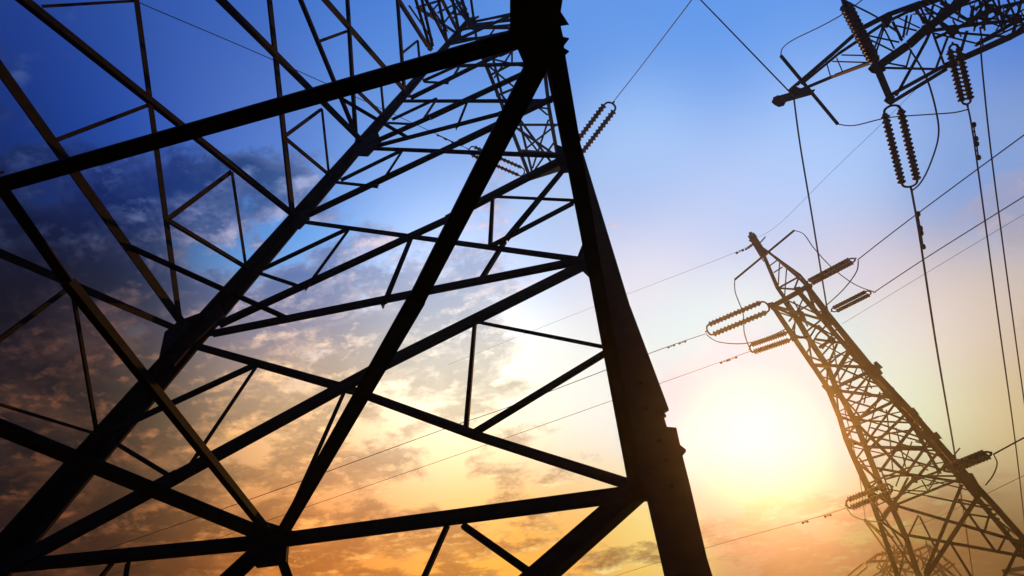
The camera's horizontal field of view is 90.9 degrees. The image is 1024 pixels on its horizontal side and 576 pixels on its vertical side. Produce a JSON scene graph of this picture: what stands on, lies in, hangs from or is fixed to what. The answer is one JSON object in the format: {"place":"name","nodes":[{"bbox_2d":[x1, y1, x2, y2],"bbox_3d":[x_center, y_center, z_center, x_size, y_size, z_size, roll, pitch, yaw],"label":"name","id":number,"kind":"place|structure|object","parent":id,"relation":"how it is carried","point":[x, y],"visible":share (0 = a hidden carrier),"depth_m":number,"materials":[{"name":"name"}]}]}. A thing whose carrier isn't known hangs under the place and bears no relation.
{"place":"outdoors","nodes":[
{"label":"outdoors","id":0,"kind":"place"},
{"bbox_2d":[140,3,466,148],"bbox_3d":[-13.593,-14.026,34.415,22.896,12.134,1.283,30,-61,-17],"label":"power line","id":1,"kind":"object","parent":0,"point":[438,135],"visible":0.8,"depth_m":31.93,"materials":[{"name":"metal"}]},
{"bbox_2d":[0,0,1023,575],"label":"sky","id":2,"kind":"structure","parent":0,"point":[696,155],"materials":[{"name":"blue"}]},
{"bbox_2d":[614,0,691,100],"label":"power line","id":3,"kind":"object","parent":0,"point":[655,47],"visible":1,"depth_m":38.95,"materials":[{"name":"metal"}]},
{"bbox_2d":[793,100,865,518],"bbox_3d":[23.788,8.050,36.374,1.875,7.003,45.904,-22,-60,16],"label":"earth wire","id":4,"kind":"object","parent":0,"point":[819,261],"visible":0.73,"depth_m":26.47,"materials":[{"name":"metal"}]},
{"bbox_2d":[824,260,858,306],"bbox_3d":[21.775,-0.264,33.267,0.122,1.869,3.410,37,-62,-20],"label":"jumper cable","id":5,"kind":"object","parent":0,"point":[847,284],"visible":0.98,"depth_m":32.98,"materials":[{"name":"metal"}]},
{"bbox_2d":[842,214,1023,323],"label":"power line","id":6,"kind":"object","parent":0,"point":[935,267],"visible":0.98,"depth_m":34.45,"materials":[{"name":"metal"}]},
{"bbox_2d":[873,196,1023,292],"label":"power line","id":7,"kind":"object","parent":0,"point":[949,243],"visible":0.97,"depth_m":28.53,"materials":[{"name":"metal"}]},
{"bbox_2d":[910,475,1023,525],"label":"power line","id":8,"kind":"object","parent":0,"point":[969,502],"visible":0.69,"depth_m":29.03,"materials":[{"name":"metal"}]},
{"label":"ground","id":9,"kind":"structure","parent":0,"visible":0},
{"bbox_2d":[0,0,711,575],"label":"lattice pylon","id":10,"kind":"object","parent":9,"relation":"on","point":[654,464],"visible":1,"depth_m":4.76,"materials":[{"name":"metal"}]},
{"bbox_2d":[467,146,525,176],"bbox_3d":[-1.175,-9.919,39.478,5.009,0.336,1.006,21,-58,-11],"label":"insulator pair","id":11,"kind":"object","parent":10,"relation":"attached to","point":[507,162],"visible":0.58,"depth_m":39.53,"materials":[{"name":"brown ceramic"}]},
{"bbox_2d":[579,101,615,153],"bbox_3d":[5.837,-11.622,38.082,1.361,0.497,5.841,30,-60,-17],"label":"insulator pair","id":12,"kind":"object","parent":10,"relation":"attached to","point":[600,127],"visible":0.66,"depth_m":37.53,"materials":[{"name":"brown ceramic"}]},
{"bbox_2d":[734,230,1023,575],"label":"lattice pylon","id":13,"kind":"object","parent":9,"relation":"on","point":[931,438],"visible":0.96,"depth_m":26.42,"materials":[{"name":"metal"}]},
{"bbox_2d":[448,243,753,364],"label":"earth wire","id":14,"kind":"object","parent":13,"relation":"attached to","point":[747,248],"visible":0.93,"depth_m":48.53,"materials":[{"name":"metal"}]},
{"bbox_2d":[705,301,770,335],"bbox_3d":[16.978,2.303,38.054,5.064,2.288,0.456,-36,-65,23],"label":"insulator pair","id":15,"kind":"object","parent":13,"relation":"attached to","point":[739,323],"visible":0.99,"depth_m":37.86,"materials":[{"name":"brown ceramic"}]},
{"bbox_2d":[25,333,706,575],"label":"power line","id":16,"kind":"object","parent":15,"relation":"attached to","point":[684,341],"visible":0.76,"depth_m":45.07,"materials":[{"name":"metal"}]},
{"bbox_2d":[734,279,750,351],"bbox_3d":[17.245,1.853,37.752,1.646,7.793,0.080,-30,-63,20],"label":"jumper cable","id":17,"kind":"object","parent":15,"relation":"hanging from","point":[743,316],"visible":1,"depth_m":37.34,"materials":[{"name":"metal"}]},
{"bbox_2d":[748,331,792,353],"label":"insulator pair","id":18,"kind":"object","parent":13,"relation":"attached to","point":[774,344],"visible":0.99,"depth_m":34.37,"materials":[{"name":"brown ceramic"}]},
{"bbox_2d":[107,351,749,575],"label":"power line","id":19,"kind":"object","parent":18,"relation":"attached to","point":[729,359],"visible":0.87,"depth_m":44.87,"materials":[{"name":"metal"}]},
{"bbox_2d":[706,329,785,343],"bbox_3d":[16.699,3.213,36.219,4.892,2.747,0.173,-29,-62,20],"label":"jumper cable","id":20,"kind":"object","parent":18,"relation":"attached to","point":[748,342],"visible":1,"depth_m":35.43,"materials":[{"name":"metal"}]},
{"bbox_2d":[805,258,856,284],"bbox_3d":[22.091,-1.130,34.960,3.522,0.437,0.712,-36,-65,23],"label":"insulator pair","id":21,"kind":"object","parent":13,"relation":"attached to","point":[830,271],"visible":0.98,"depth_m":34.83,"materials":[{"name":"brown ceramic"}]},
{"bbox_2d":[794,230,875,292],"bbox_3d":[22.266,-2.119,35.265,0.070,9.707,0.953,35,-62,-20],"label":"jumper cable","id":22,"kind":"object","parent":21,"relation":"attached to","point":[830,265],"visible":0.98,"depth_m":34.85,"materials":[{"name":"metal"}]},
{"bbox_2d":[857,135,1023,259],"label":"power line","id":23,"kind":"object","parent":21,"relation":"attached to","point":[942,195],"visible":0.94,"depth_m":29.44,"materials":[{"name":"metal"}]},
{"bbox_2d":[754,77,927,238],"bbox_3d":[23.023,-8.193,36.053,1.266,6.870,15.248,14,-57,-7],"label":"earth wire","id":24,"kind":"object","parent":13,"relation":"attached to","point":[840,163],"visible":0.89,"depth_m":37.80,"materials":[{"name":"metal"}]},
{"bbox_2d":[831,290,871,311],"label":"insulator pair","id":25,"kind":"object","parent":13,"relation":"attached to","point":[845,303],"visible":1,"depth_m":32.24,"materials":[{"name":"brown ceramic"}]},
{"bbox_2d":[845,482,892,509],"bbox_3d":[17.450,10.183,24.638,2.340,0.754,0.315,-36,-65,23],"label":"insulator pair","id":26,"kind":"object","parent":13,"relation":"attached to","point":[871,499],"visible":1,"depth_m":24.57,"materials":[{"name":"brown ceramic"}]},
{"bbox_2d":[616,507,846,575],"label":"power line","id":27,"kind":"object","parent":26,"relation":"attached to","point":[825,516],"visible":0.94,"depth_m":29.44,"materials":[{"name":"metal"}]},
{"bbox_2d":[846,508,882,522],"bbox_3d":[16.835,10.856,24.060,1.118,1.125,0.052,-31,-63,20],"label":"jumper cable","id":28,"kind":"object","parent":26,"relation":"hanging from","point":[863,519],"visible":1,"depth_m":23.93,"materials":[{"name":"metal"}]},
{"bbox_2d":[943,450,991,473],"bbox_3d":[20.673,7.901,22.876,2.054,0.345,0.688,-36,-65,23],"label":"insulator pair","id":29,"kind":"object","parent":13,"relation":"attached to","point":[968,461],"visible":1,"depth_m":22.77,"materials":[{"name":"brown ceramic"}]},
{"bbox_2d":[985,455,997,484],"bbox_3d":[20.846,7.938,21.963,0.051,1.020,1.066,38,-63,-21],"label":"jumper cable","id":30,"kind":"object","parent":29,"relation":"hanging from","point":[994,471],"visible":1,"depth_m":21.80,"materials":[{"name":"metal"}]},
{"bbox_2d":[993,437,1023,454],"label":"power line","id":31,"kind":"object","parent":29,"relation":"attached to","point":[1008,446],"visible":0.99,"depth_m":22.45,"materials":[{"name":"metal"}]},
{"bbox_2d":[772,0,1023,124],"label":"lattice pylon","id":32,"kind":"object","parent":9,"relation":"on","point":[945,12],"visible":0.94,"depth_m":20.24,"materials":[{"name":"metal"}]},
{"bbox_2d":[700,0,789,91],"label":"earth wire","id":33,"kind":"object","parent":32,"relation":"attached to","point":[778,80],"visible":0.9,"depth_m":25.76,"materials":[{"name":"metal"}]},
{"bbox_2d":[780,0,861,55],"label":"jumper cable","id":34,"kind":"object","parent":32,"relation":"hanging from","point":[814,29],"visible":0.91,"depth_m":22.14,"materials":[{"name":"metal"}]},
{"bbox_2d":[840,0,879,67],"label":"insulator pair","id":35,"kind":"object","parent":32,"relation":"attached to","point":[859,32],"visible":1,"depth_m":19.28,"materials":[{"name":"brown ceramic"}]},
{"bbox_2d":[846,0,886,27],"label":"power line","id":36,"kind":"object","parent":35,"relation":"attached to","point":[868,12],"visible":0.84,"depth_m":19.19,"materials":[{"name":"metal"}]},
{"bbox_2d":[881,102,920,189],"bbox_3d":[16.932,-6.100,21.909,0.910,0.470,4.419,-27,-61,18],"label":"insulator pair","id":37,"kind":"object","parent":32,"relation":"attached to","point":[908,144],"visible":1,"depth_m":21.80,"materials":[{"name":"brown ceramic"}]},
{"bbox_2d":[909,48,939,190],"bbox_3d":[17.055,-6.663,20.885,0.333,1.522,6.355,-18,-59,14],"label":"jumper cable","id":38,"kind":"object","parent":37,"relation":"hanging from","point":[923,71],"visible":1,"depth_m":19.99,"materials":[{"name":"metal"}]},
{"bbox_2d":[910,190,973,575],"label":"power line","id":39,"kind":"object","parent":37,"relation":"attached to","point":[920,231],"visible":0.91,"depth_m":24.84,"materials":[{"name":"metal"}]},
{"bbox_2d":[838,109,966,125],"bbox_3d":[17.535,-7.800,22.913,3.607,3.236,0.181,-21,-60,15],"label":"jumper cable","id":40,"kind":"object","parent":32,"relation":"hanging from","point":[907,115],"visible":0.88,"depth_m":22.36,"materials":[{"name":"metal"}]},
{"bbox_2d":[946,42,973,106],"bbox_3d":[18.011,-8.554,20.238,0.560,0.424,2.858,-29,-62,19],"label":"insulator pair","id":41,"kind":"object","parent":32,"relation":"attached to","point":[956,73],"visible":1,"depth_m":20.16,"materials":[{"name":"brown ceramic"}]},
{"bbox_2d":[967,106,1023,518],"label":"power line","id":42,"kind":"object","parent":41,"relation":"attached to","point":[975,140],"visible":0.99,"depth_m":23.05,"materials":[{"name":"metal"}]},
{"bbox_2d":[980,38,1023,400],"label":"power line","id":43,"kind":"object","parent":32,"relation":"attached to","point":[998,210],"visible":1,"depth_m":22.27,"materials":[{"name":"metal"}]},
{"bbox_2d":[863,519,1023,575],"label":"lattice pylon","id":44,"kind":"object","parent":9,"relation":"on","point":[886,567],"visible":0.76,"depth_m":41.87,"materials":[{"name":"metal"}]},
{"bbox_2d":[848,563,867,575],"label":"insulator pair","id":45,"kind":"object","parent":44,"relation":"attached to","point":[856,568],"visible":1,"depth_m":43.12,"materials":[{"name":"brown ceramic"}]}
]}

